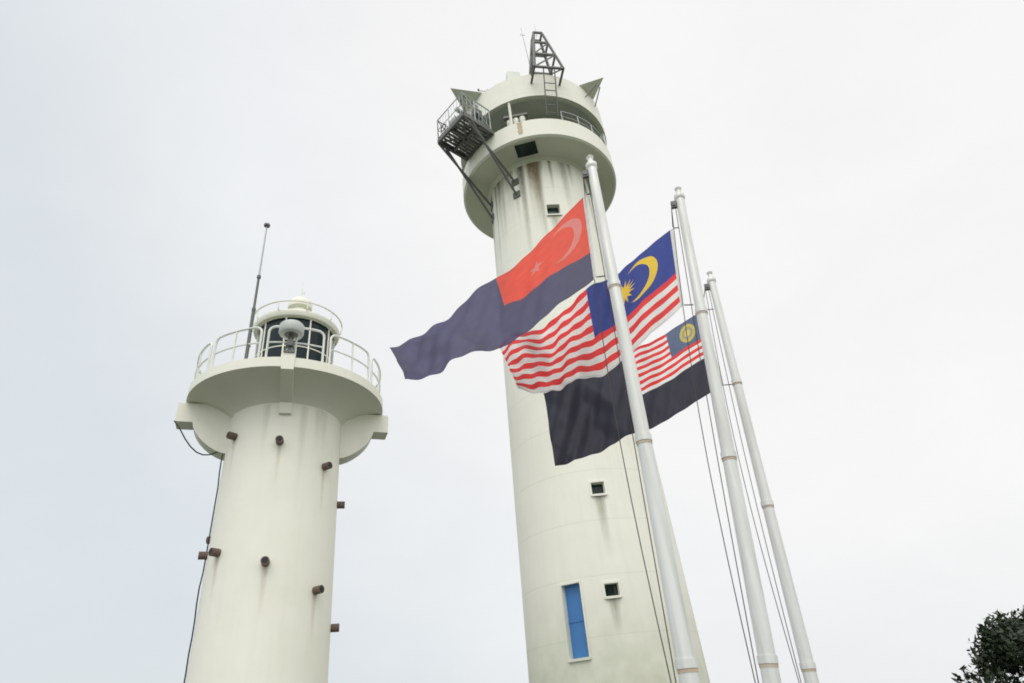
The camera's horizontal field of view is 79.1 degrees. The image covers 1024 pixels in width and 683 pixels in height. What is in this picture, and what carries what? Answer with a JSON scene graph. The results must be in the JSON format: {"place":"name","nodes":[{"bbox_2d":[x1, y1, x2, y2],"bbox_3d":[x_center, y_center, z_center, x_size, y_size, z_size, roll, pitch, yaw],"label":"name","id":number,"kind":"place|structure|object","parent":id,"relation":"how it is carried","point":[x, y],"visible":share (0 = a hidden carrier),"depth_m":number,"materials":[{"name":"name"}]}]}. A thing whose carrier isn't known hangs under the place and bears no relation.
{"place":"outdoors","nodes":[
{"label":"outdoors","id":0,"kind":"place"},
{"bbox_2d":[0,0,1023,682],"label":"sky","id":1,"kind":"structure","parent":0,"point":[849,173],"materials":[{"name":"white"}]},
{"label":"terrace paving","id":2,"kind":"structure","parent":0,"visible":0},
{"bbox_2d":[174,223,387,682],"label":"lighthouse","id":3,"kind":"object","parent":2,"relation":"on","point":[287,420],"visible":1,"depth_m":15.38,"materials":[{"name":"paint"}]},
{"bbox_2d":[390,154,699,682],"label":"flagpole","id":4,"kind":"object","parent":2,"relation":"on","point":[549,273],"visible":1,"depth_m":6.11,"materials":[{"name":"metal"}]},
{"bbox_2d":[437,25,709,682],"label":"lighthouse tower","id":5,"kind":"structure","parent":2,"relation":"on","point":[524,147],"depth_m":15.76,"materials":[{"name":"paint"}]},
{"bbox_2d":[500,186,780,682],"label":"flagpole","id":6,"kind":"object","parent":2,"relation":"on","point":[563,349],"visible":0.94,"depth_m":6.93,"materials":[{"name":"metal"}]},
{"bbox_2d":[544,270,818,682],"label":"flagpole","id":7,"kind":"object","parent":2,"relation":"on","point":[581,418],"visible":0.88,"depth_m":8.58,"materials":[{"name":"metal"}]},
{"bbox_3d":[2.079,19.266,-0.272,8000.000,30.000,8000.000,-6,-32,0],"label":"ground","id":8,"kind":"structure","parent":0,"visible":0},
{"bbox_2d":[950,605,1023,682],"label":"corner tree","id":9,"kind":"object","parent":8,"relation":"on","point":[1000,649],"visible":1,"depth_m":33.29,"materials":[{"name":"green plant"}]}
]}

